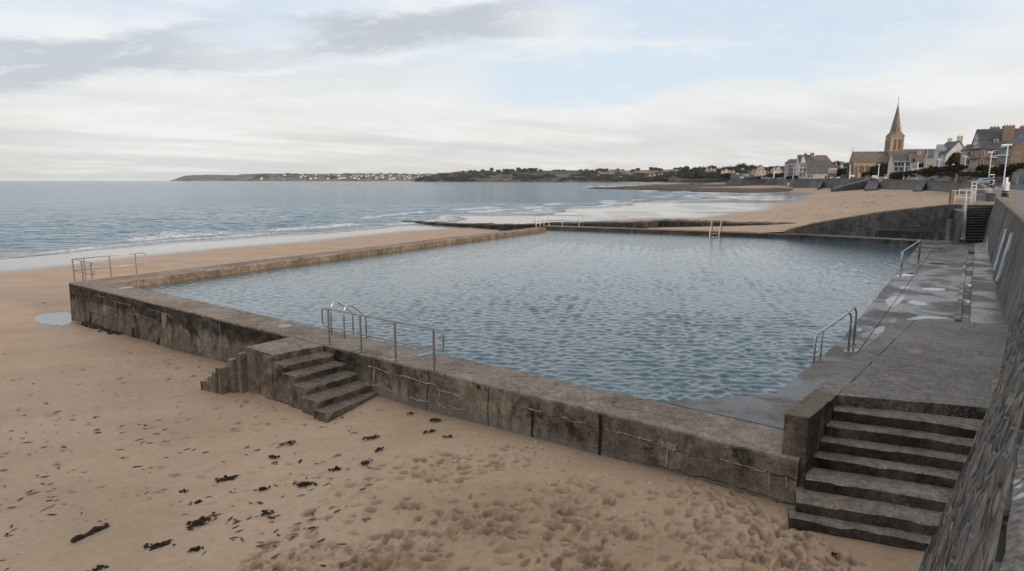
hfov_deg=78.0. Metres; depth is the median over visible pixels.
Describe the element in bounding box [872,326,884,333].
deck puddle
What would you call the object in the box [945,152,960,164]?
tree
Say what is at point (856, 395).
sand drift
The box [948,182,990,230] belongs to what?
landing railing
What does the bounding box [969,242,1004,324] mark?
wall bench
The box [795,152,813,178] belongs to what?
apartment house
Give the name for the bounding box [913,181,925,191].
slipway
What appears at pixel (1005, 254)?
wall board
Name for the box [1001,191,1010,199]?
litter bin
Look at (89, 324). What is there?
mussel bank
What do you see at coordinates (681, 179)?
bay hills
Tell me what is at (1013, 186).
road
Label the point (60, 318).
puddle
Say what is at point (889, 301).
deck puddle
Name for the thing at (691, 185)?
rock reef
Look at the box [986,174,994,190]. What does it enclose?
lifebuoy stand
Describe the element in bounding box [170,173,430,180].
hills
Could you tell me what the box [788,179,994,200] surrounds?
promenade sea wall
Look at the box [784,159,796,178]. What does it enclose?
apartment house
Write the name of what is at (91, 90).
sky
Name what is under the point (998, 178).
garden wall
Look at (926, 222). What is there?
ramp wall
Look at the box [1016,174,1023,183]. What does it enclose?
gate panel
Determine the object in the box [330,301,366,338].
pool ladder
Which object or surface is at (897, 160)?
terrace house
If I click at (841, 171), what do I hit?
hedge
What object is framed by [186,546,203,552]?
seaweed
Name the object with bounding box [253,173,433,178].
coast woods
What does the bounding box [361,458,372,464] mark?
seaweed
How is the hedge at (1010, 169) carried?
on the hillside
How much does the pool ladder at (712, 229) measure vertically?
2.114 m
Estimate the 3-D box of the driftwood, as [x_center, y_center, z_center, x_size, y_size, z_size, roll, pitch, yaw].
[-7.120,4.168,10.676,0.099,0.143,0.602,5,11,29]
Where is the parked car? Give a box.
[977,178,989,183]
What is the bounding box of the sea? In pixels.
[0,181,789,259]
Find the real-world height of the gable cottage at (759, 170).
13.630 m
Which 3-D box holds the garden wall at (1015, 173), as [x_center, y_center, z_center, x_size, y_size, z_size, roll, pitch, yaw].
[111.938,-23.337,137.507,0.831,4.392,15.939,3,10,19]
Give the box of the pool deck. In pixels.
[658,241,981,429]
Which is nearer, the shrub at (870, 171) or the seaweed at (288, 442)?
the seaweed at (288, 442)
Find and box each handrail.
[71,253,146,285]
[321,307,443,369]
[534,215,581,226]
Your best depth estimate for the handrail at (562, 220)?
63.75 m
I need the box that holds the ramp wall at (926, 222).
[777,203,954,239]
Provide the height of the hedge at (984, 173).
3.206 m
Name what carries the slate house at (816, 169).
on the hillside
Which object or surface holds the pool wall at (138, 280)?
on the sand
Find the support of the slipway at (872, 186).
on the sand
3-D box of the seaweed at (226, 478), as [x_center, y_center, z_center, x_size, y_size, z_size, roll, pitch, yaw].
[-5.635,3.804,12.524,0.461,0.067,0.279,-4,10,-23]
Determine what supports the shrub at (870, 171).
on the hillside
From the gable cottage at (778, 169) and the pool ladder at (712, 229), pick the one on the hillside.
the gable cottage at (778, 169)
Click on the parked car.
(983, 180)
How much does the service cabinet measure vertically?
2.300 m
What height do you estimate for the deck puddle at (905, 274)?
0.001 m
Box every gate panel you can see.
[955,174,963,182]
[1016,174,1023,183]
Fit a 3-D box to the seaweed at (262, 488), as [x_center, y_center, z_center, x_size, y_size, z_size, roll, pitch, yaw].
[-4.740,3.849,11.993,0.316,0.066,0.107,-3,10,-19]
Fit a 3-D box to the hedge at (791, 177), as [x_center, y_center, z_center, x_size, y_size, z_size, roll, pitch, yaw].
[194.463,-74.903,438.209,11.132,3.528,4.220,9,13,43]
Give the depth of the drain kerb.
26.16 m
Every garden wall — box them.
[953,175,1003,180]
[1011,169,1023,182]
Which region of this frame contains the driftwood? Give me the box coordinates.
[70,523,109,542]
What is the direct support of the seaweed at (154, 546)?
on the sand
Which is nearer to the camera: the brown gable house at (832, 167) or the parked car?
the parked car
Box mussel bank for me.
[77,321,121,334]
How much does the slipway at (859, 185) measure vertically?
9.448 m
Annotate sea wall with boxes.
[725,179,787,185]
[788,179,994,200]
[918,197,1023,570]
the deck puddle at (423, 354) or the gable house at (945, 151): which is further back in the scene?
the gable house at (945, 151)
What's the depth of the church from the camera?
377.04 m
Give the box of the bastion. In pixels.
[765,179,773,185]
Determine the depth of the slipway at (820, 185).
366.82 m
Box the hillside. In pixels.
[676,161,1011,181]
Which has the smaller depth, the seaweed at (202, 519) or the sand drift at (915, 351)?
the seaweed at (202, 519)
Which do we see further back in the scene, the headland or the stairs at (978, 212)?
the headland
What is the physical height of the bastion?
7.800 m
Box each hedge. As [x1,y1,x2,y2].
[769,172,783,177]
[785,175,797,179]
[837,167,846,175]
[872,162,887,176]
[903,167,933,176]
[926,171,958,175]
[927,165,954,172]
[944,164,967,171]
[947,171,979,176]
[975,164,992,170]
[979,169,1009,177]
[991,162,1023,176]
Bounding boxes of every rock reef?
[588,186,792,192]
[637,183,746,187]
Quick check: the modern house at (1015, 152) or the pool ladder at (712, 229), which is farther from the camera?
the modern house at (1015, 152)
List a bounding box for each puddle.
[34,311,71,324]
[277,324,291,327]
[417,352,432,356]
[843,348,858,351]
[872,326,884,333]
[884,295,905,307]
[896,273,915,276]
[905,316,947,319]
[906,300,927,305]
[921,288,945,290]
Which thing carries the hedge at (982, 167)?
on the hillside
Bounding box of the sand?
[0,181,987,570]
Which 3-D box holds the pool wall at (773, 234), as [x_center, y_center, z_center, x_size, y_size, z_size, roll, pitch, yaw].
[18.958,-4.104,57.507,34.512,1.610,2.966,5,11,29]
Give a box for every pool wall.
[69,280,799,505]
[96,227,545,286]
[544,225,951,244]
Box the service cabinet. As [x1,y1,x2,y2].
[1003,177,1009,190]
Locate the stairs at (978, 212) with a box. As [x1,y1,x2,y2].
[945,200,1020,241]
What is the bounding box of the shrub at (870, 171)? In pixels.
[868,166,874,176]
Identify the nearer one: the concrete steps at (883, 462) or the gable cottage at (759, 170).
the concrete steps at (883, 462)
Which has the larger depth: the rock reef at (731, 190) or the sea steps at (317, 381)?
the rock reef at (731, 190)
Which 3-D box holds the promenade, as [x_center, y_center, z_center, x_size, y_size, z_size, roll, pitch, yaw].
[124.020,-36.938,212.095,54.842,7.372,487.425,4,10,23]
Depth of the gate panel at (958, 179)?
192.15 m
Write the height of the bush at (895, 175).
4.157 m
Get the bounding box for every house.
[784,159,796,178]
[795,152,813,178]
[805,160,828,178]
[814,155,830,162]
[828,161,837,176]
[887,150,913,177]
[908,150,925,170]
[923,149,934,168]
[933,135,963,166]
[959,144,970,171]
[966,124,1023,171]
[991,134,1023,176]
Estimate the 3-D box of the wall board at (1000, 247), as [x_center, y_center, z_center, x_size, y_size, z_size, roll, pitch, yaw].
[21.792,-1.615,28.254,0.739,1.839,0.254,-4,10,-20]
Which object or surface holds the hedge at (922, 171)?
on the promenade
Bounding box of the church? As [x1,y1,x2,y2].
[846,97,925,177]
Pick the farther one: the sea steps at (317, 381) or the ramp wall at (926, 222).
the ramp wall at (926, 222)
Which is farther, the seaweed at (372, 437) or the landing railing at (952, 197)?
the landing railing at (952, 197)
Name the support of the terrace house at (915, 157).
on the hillside
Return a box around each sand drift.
[845,394,867,396]
[905,350,922,353]
[990,378,998,391]
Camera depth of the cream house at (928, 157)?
263.10 m
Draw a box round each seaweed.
[86,564,109,570]
[143,539,175,550]
[186,511,222,529]
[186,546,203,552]
[215,475,237,481]
[253,486,270,490]
[255,509,274,516]
[268,454,279,458]
[279,440,295,445]
[293,481,316,487]
[328,466,341,470]
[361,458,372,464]
[362,434,379,439]
[430,418,441,421]
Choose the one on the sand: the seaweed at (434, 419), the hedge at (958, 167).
the seaweed at (434, 419)
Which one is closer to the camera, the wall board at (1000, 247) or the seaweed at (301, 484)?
the seaweed at (301, 484)
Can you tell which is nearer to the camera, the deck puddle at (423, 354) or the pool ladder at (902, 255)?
the deck puddle at (423, 354)
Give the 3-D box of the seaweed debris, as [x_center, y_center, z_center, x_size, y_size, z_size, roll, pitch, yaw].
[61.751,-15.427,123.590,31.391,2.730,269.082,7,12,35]
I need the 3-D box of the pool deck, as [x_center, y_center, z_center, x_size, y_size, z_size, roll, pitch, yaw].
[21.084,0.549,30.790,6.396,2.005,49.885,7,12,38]
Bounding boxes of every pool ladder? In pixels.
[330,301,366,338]
[709,220,721,236]
[813,307,856,362]
[900,239,920,267]
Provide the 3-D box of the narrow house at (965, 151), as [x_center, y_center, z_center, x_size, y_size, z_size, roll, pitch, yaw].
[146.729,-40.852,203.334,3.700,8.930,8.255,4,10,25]
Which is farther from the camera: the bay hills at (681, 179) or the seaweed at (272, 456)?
the bay hills at (681, 179)
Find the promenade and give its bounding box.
[885,168,1023,206]
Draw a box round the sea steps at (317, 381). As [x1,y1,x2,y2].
[200,337,376,422]
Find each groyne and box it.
[401,220,661,230]
[661,219,794,232]
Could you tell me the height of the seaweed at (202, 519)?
0.081 m
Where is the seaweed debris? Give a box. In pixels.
[0,195,928,570]
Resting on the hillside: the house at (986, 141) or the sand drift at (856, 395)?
the house at (986, 141)
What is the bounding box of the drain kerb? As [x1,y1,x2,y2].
[955,246,967,321]
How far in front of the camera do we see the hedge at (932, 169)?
235.47 m
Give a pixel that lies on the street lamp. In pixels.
(1005, 161)
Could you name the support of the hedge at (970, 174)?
on the garden wall at (998, 178)
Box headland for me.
[413,169,678,182]
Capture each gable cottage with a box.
[753,165,765,178]
[772,166,784,177]
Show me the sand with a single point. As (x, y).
(494, 499)
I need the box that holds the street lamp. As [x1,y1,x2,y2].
[1001,144,1012,186]
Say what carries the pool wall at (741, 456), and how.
on the sand
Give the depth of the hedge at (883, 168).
345.09 m
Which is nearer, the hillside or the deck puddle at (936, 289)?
the deck puddle at (936, 289)
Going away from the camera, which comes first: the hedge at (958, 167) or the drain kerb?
the drain kerb
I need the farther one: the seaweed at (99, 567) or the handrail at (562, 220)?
the handrail at (562, 220)
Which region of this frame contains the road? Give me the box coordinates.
[950,176,1023,190]
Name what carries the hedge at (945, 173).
on the promenade
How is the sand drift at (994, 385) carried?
on the concrete steps at (883, 462)
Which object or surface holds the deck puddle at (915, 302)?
on the pool deck
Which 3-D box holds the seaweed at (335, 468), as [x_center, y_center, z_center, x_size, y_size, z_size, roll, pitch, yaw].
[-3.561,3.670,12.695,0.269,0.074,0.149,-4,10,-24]
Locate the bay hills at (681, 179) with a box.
[668,176,783,181]
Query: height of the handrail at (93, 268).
1.051 m
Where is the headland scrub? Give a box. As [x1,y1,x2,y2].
[415,169,675,181]
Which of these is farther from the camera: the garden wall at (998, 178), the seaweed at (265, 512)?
the garden wall at (998, 178)
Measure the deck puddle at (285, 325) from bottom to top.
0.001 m
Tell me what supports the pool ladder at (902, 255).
on the pool deck
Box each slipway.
[817,181,822,189]
[831,179,870,191]
[864,181,878,190]
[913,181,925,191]
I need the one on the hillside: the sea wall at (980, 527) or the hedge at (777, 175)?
the hedge at (777, 175)
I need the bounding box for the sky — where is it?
[0,0,1023,184]
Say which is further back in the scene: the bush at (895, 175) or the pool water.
the bush at (895, 175)
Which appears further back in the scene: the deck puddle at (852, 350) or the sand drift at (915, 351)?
the deck puddle at (852, 350)
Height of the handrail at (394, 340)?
1.050 m
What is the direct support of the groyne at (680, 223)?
on the sand
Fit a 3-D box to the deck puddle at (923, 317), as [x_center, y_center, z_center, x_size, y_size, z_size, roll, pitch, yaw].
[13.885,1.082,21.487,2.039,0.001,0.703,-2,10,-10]
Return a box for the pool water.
[137,230,917,400]
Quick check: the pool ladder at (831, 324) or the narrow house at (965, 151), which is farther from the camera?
the narrow house at (965, 151)
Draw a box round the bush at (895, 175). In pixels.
[889,171,903,178]
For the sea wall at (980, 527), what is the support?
on the sand
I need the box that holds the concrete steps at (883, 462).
[782,319,1007,551]
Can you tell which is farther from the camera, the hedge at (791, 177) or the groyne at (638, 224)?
the hedge at (791, 177)
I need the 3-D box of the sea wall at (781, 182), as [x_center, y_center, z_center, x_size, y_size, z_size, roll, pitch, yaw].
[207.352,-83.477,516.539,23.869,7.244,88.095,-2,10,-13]
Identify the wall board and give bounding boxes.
[993,229,1006,269]
[996,233,1013,280]
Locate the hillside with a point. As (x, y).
(712, 175)

